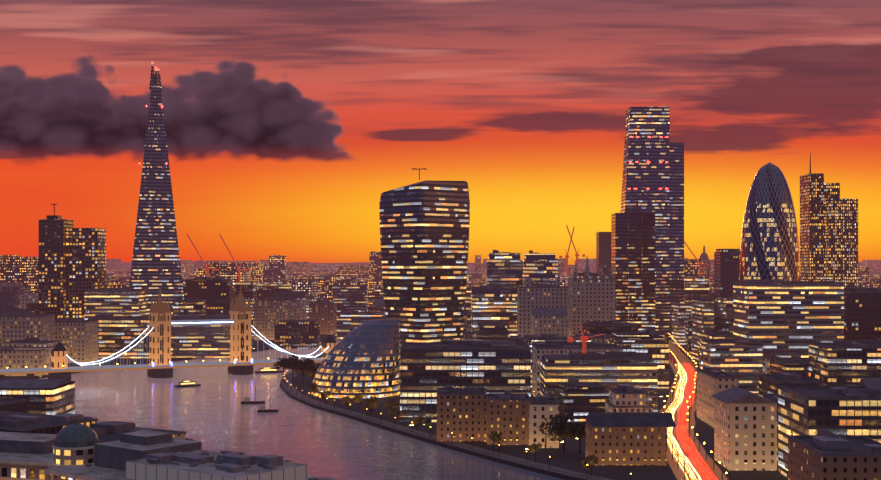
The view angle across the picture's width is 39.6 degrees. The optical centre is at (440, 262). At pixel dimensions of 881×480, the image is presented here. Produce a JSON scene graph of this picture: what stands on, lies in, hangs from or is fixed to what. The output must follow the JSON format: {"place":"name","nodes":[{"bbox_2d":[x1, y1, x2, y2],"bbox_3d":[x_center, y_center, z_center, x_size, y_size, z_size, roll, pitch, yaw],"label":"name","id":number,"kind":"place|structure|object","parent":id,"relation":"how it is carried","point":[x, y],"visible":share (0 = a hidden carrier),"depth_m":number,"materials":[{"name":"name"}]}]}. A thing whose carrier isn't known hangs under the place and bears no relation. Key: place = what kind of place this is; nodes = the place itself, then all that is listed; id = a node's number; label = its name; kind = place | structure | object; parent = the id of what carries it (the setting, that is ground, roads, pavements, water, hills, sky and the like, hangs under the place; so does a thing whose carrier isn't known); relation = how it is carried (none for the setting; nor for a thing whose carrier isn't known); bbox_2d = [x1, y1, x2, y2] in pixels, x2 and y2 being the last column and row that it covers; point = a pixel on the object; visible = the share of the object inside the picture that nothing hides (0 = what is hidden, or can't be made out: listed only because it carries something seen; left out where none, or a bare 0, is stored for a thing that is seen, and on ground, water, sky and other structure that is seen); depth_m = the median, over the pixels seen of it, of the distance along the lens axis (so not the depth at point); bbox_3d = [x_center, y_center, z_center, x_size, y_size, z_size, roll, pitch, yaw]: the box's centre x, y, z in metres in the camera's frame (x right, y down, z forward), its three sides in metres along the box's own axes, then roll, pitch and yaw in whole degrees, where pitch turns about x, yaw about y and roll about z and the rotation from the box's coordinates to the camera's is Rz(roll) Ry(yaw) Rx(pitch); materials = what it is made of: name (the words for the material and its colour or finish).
{"place":"outdoors","nodes":[
{"label":"outdoors","id":0,"kind":"place"},
{"bbox_2d":[187,234,216,276],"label":"crane","id":1,"kind":"object","parent":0,"point":[207,269],"visible":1,"depth_m":1373.07,"materials":[{"name":"red metal"}]},
{"bbox_2d":[39,339,563,479],"bbox_3d":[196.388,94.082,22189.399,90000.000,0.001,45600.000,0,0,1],"label":"river water","id":2,"kind":"structure","parent":0,"point":[213,412],"depth_m":710.73,"materials":[{"name":"purple liquid"}]},
{"bbox_2d":[174,380,200,387],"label":"cruiser boat","id":3,"kind":"object","parent":2,"relation":"on","point":[186,383],"visible":0.88,"depth_m":923.94,"materials":[{"name":"metal"}]},
{"bbox_2d":[241,384,274,403],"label":"workboat","id":4,"kind":"object","parent":2,"relation":"on","point":[246,400],"visible":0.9,"depth_m":813.94,"materials":[{"name":"metal"}]},
{"bbox_2d":[255,367,282,373],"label":"cruiser boat","id":5,"kind":"object","parent":2,"relation":"on","point":[267,370],"visible":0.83,"depth_m":1040.23,"materials":[{"name":"metal"}]},
{"bbox_2d":[257,391,291,412],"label":"workboat","id":6,"kind":"object","parent":2,"relation":"on","point":[262,408],"visible":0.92,"depth_m":768.08,"materials":[{"name":"metal"}]},
{"bbox_2d":[5,267,787,479],"bbox_3d":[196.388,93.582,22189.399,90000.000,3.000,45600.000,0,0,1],"label":"ground","id":7,"kind":"structure","parent":0,"point":[571,458],"depth_m":617.14,"materials":[{"name":"grey concrete"}]},
{"bbox_2d":[39,204,105,319],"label":"tower blocks","id":8,"kind":"structure","parent":7,"relation":"on","point":[72,263],"depth_m":1250.56,"materials":[{"name":"concrete"}]},
{"bbox_2d":[129,62,183,316],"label":"skyscraper","id":9,"kind":"structure","parent":7,"relation":"on","point":[155,267],"depth_m":1303.63,"materials":[{"name":"blue glass"}]},
{"bbox_2d":[0,416,336,479],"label":"classical building","id":10,"kind":"structure","parent":7,"relation":"on","point":[76,451],"depth_m":355.20,"materials":[{"name":"stone"}]},
{"bbox_2d":[0,286,336,380],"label":"suspension bridge","id":11,"kind":"structure","parent":7,"relation":"on","point":[162,365],"depth_m":1006.68,"materials":[{"name":"stone"}]},
{"bbox_2d":[273,357,291,377],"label":"tree","id":12,"kind":"object","parent":7,"relation":"on","point":[282,364],"visible":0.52,"depth_m":973.29,"materials":[{"name":"green plant"}]},
{"bbox_2d":[294,361,312,381],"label":"tree","id":13,"kind":"object","parent":7,"relation":"on","point":[303,368],"visible":0.81,"depth_m":940.96,"materials":[{"name":"green plant"}]},
{"bbox_2d":[303,358,314,375],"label":"tree","id":14,"kind":"object","parent":7,"relation":"on","point":[309,361],"visible":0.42,"depth_m":990.60,"materials":[{"name":"green plant"}]},
{"bbox_2d":[306,366,318,378],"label":"tree","id":15,"kind":"object","parent":7,"relation":"on","point":[312,370],"visible":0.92,"depth_m":925.58,"materials":[{"name":"green plant"}]},
{"bbox_2d":[313,319,399,397],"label":"city hall","id":16,"kind":"structure","parent":7,"relation":"on","point":[363,359],"depth_m":840.35,"materials":[{"name":"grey glass"}]},
{"bbox_2d":[351,394,362,409],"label":"tree","id":17,"kind":"object","parent":7,"relation":"on","point":[357,399],"visible":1,"depth_m":764.11,"materials":[{"name":"green plant"}]},
{"bbox_2d":[365,396,377,412],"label":"tree","id":18,"kind":"object","parent":7,"relation":"on","point":[372,398],"visible":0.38,"depth_m":749.16,"materials":[{"name":"green plant"}]},
{"bbox_2d":[384,399,399,408],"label":"tree","id":19,"kind":"object","parent":7,"relation":"on","point":[390,404],"visible":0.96,"depth_m":732.04,"materials":[{"name":"green plant"}]},
{"bbox_2d":[379,168,469,346],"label":"skyscraper","id":20,"kind":"structure","parent":7,"relation":"on","point":[424,234],"depth_m":934.29,"materials":[{"name":"black glass"}]},
{"bbox_2d":[0,250,880,476],"bbox_3d":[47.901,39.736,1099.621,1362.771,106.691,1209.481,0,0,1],"label":"office buildings","id":21,"kind":"structure","parent":7,"relation":"on","point":[838,401],"depth_m":708.20,"materials":[{"name":"black glass"}]},
{"bbox_2d":[219,234,247,281],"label":"crane","id":22,"kind":"object","parent":21,"relation":"on","point":[238,269],"visible":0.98,"depth_m":1512.20,"materials":[{"name":"red metal"}]},
{"bbox_2d":[684,241,707,275],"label":"crane","id":23,"kind":"object","parent":21,"relation":"on","point":[699,263],"visible":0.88,"depth_m":1566.67,"materials":[{"name":"red metal"}]},
{"bbox_2d":[0,251,880,306],"bbox_3d":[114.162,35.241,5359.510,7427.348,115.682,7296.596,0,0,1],"label":"buildings","id":24,"kind":"structure","parent":7,"relation":"on","point":[318,281],"depth_m":2368.88,"materials":[{"name":"concrete"}]},
{"bbox_2d":[19,279,880,411],"bbox_3d":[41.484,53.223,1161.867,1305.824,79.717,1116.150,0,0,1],"label":"buildings","id":25,"kind":"structure","parent":7,"relation":"on","point":[779,317],"depth_m":942.88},
{"bbox_2d":[559,227,574,274],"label":"crane","id":26,"kind":"object","parent":25,"relation":"on","point":[566,256],"visible":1,"depth_m":1597.74,"materials":[{"name":"red metal"}]},
{"bbox_2d":[566,225,584,268],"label":"crane","id":27,"kind":"object","parent":25,"relation":"on","point":[577,255],"visible":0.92,"depth_m":1617.62,"materials":[{"name":"red metal"}]},
{"bbox_2d":[567,324,603,352],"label":"crane","id":28,"kind":"object","parent":25,"relation":"on","point":[583,339],"visible":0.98,"depth_m":768.38,"materials":[{"name":"red metal"}]},
{"bbox_2d":[538,418,559,447],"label":"tree","id":29,"kind":"object","parent":7,"relation":"on","point":[542,427],"visible":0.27,"depth_m":606.30,"materials":[{"name":"green plant"}]},
{"bbox_2d":[544,414,579,451],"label":"tree","id":30,"kind":"object","parent":7,"relation":"on","point":[563,428],"visible":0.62,"depth_m":591.96,"materials":[{"name":"green plant"}]},
{"bbox_2d":[568,421,585,453],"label":"tree","id":31,"kind":"object","parent":7,"relation":"on","point":[576,431],"visible":0.92,"depth_m":582.96,"materials":[{"name":"green plant"}]},
{"bbox_2d":[611,213,654,330],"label":"skyscraper","id":32,"kind":"structure","parent":7,"relation":"on","point":[633,252],"depth_m":1383.33,"materials":[{"name":"black glass"}]},
{"bbox_2d":[620,107,683,339],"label":"skyscraper","id":33,"kind":"structure","parent":7,"relation":"on","point":[653,173],"depth_m":1443.13,"materials":[{"name":"blue glass"}]},
{"bbox_2d":[484,284,880,420],"bbox_3d":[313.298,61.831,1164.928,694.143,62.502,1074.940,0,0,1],"label":"buildings","id":34,"kind":"structure","parent":7,"relation":"on","point":[576,400],"depth_m":710.53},
{"bbox_2d":[699,246,710,282],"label":"domed cathedral","id":35,"kind":"structure","parent":7,"relation":"on","point":[703,255],"depth_m":2597.16,"materials":[{"name":"grey stone"}]},
{"bbox_2d":[739,162,800,280],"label":"skyscraper","id":36,"kind":"structure","parent":7,"relation":"on","point":[769,248],"depth_m":1030.79,"materials":[{"name":"blue glass"}]},
{"bbox_2d":[800,152,857,286],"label":"tower cluster","id":37,"kind":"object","parent":7,"relation":"on","point":[828,234],"visible":0.75,"depth_m":1436.25,"materials":[{"name":"metal"}]},
{"bbox_2d":[0,232,880,479],"bbox_3d":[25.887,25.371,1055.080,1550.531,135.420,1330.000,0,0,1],"label":"buildings","id":38,"kind":"structure","parent":0,"point":[742,422],"depth_m":723.28,"materials":[{"name":"grey concrete"}]},
{"bbox_2d":[0,0,880,264],"label":"sky","id":39,"kind":"structure","parent":0,"point":[288,123],"materials":[{"name":"orange"}]},
{"bbox_2d":[280,370,612,479],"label":"promenade pavement","id":40,"kind":"structure","parent":0,"point":[287,386],"depth_m":651.24,"materials":[{"name":"grey concrete"}]},
{"bbox_2d":[285,354,304,379],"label":"tree","id":41,"kind":"object","parent":40,"relation":"on","point":[292,362],"visible":0.92,"depth_m":956.85,"materials":[{"name":"green plant"}]},
{"bbox_2d":[309,385,318,398],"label":"tree","id":42,"kind":"object","parent":40,"relation":"on","point":[313,389],"visible":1,"depth_m":823.68,"materials":[{"name":"green plant"}]},
{"bbox_2d":[320,391,330,404],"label":"tree","id":43,"kind":"object","parent":40,"relation":"on","point":[324,394],"visible":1,"depth_m":792.18,"materials":[{"name":"green plant"}]},
{"bbox_2d":[341,396,352,409],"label":"tree","id":44,"kind":"object","parent":40,"relation":"on","point":[346,399],"visible":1,"depth_m":761.97,"materials":[{"name":"green plant"}]},
{"bbox_2d":[93,361,630,479],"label":"street lamps","id":45,"kind":"object","parent":40,"relation":"on","point":[430,434],"visible":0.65,"depth_m":580.45,"materials":[{"name":"metal"}]},
{"bbox_2d":[364,400,377,416],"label":"tree","id":46,"kind":"object","parent":40,"relation":"on","point":[368,405],"visible":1,"depth_m":728.95,"materials":[{"name":"green plant"}]},
{"bbox_2d":[387,408,402,423],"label":"tree","id":47,"kind":"object","parent":40,"relation":"on","point":[395,412],"visible":1,"depth_m":695.42,"materials":[{"name":"green plant"}]},
{"bbox_2d":[411,414,425,430],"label":"tree","id":48,"kind":"object","parent":40,"relation":"on","point":[416,419],"visible":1,"depth_m":668.85,"materials":[{"name":"green plant"}]},
{"bbox_2d":[281,371,600,479],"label":"promenade railing","id":49,"kind":"object","parent":40,"relation":"on","point":[438,440],"visible":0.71,"depth_m":632.21,"materials":[{"name":"metal"}]},
{"bbox_2d":[489,431,504,451],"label":"tree","id":50,"kind":"object","parent":40,"relation":"on","point":[495,436],"visible":1,"depth_m":594.21,"materials":[{"name":"green plant"}]},
{"bbox_2d":[528,442,541,462],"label":"tree","id":51,"kind":"object","parent":40,"relation":"on","point":[533,448],"visible":1,"depth_m":562.89,"materials":[{"name":"green plant"}]},
{"bbox_2d":[581,455,598,475],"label":"tree","id":52,"kind":"object","parent":40,"relation":"on","point":[590,460],"visible":0.94,"depth_m":526.57,"materials":[{"name":"green plant"}]},
{"bbox_2d":[121,261,861,266],"bbox_3d":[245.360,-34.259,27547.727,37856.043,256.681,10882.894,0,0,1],"label":"hills","id":53,"kind":"structure","parent":0,"point":[312,264],"depth_m":28612.34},
{"bbox_2d":[659,334,728,479],"bbox_3d":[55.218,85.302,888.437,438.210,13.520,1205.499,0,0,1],"label":"road","id":54,"kind":"structure","parent":0,"point":[685,460],"depth_m":665.72,"materials":[{"name":"asphalt"}]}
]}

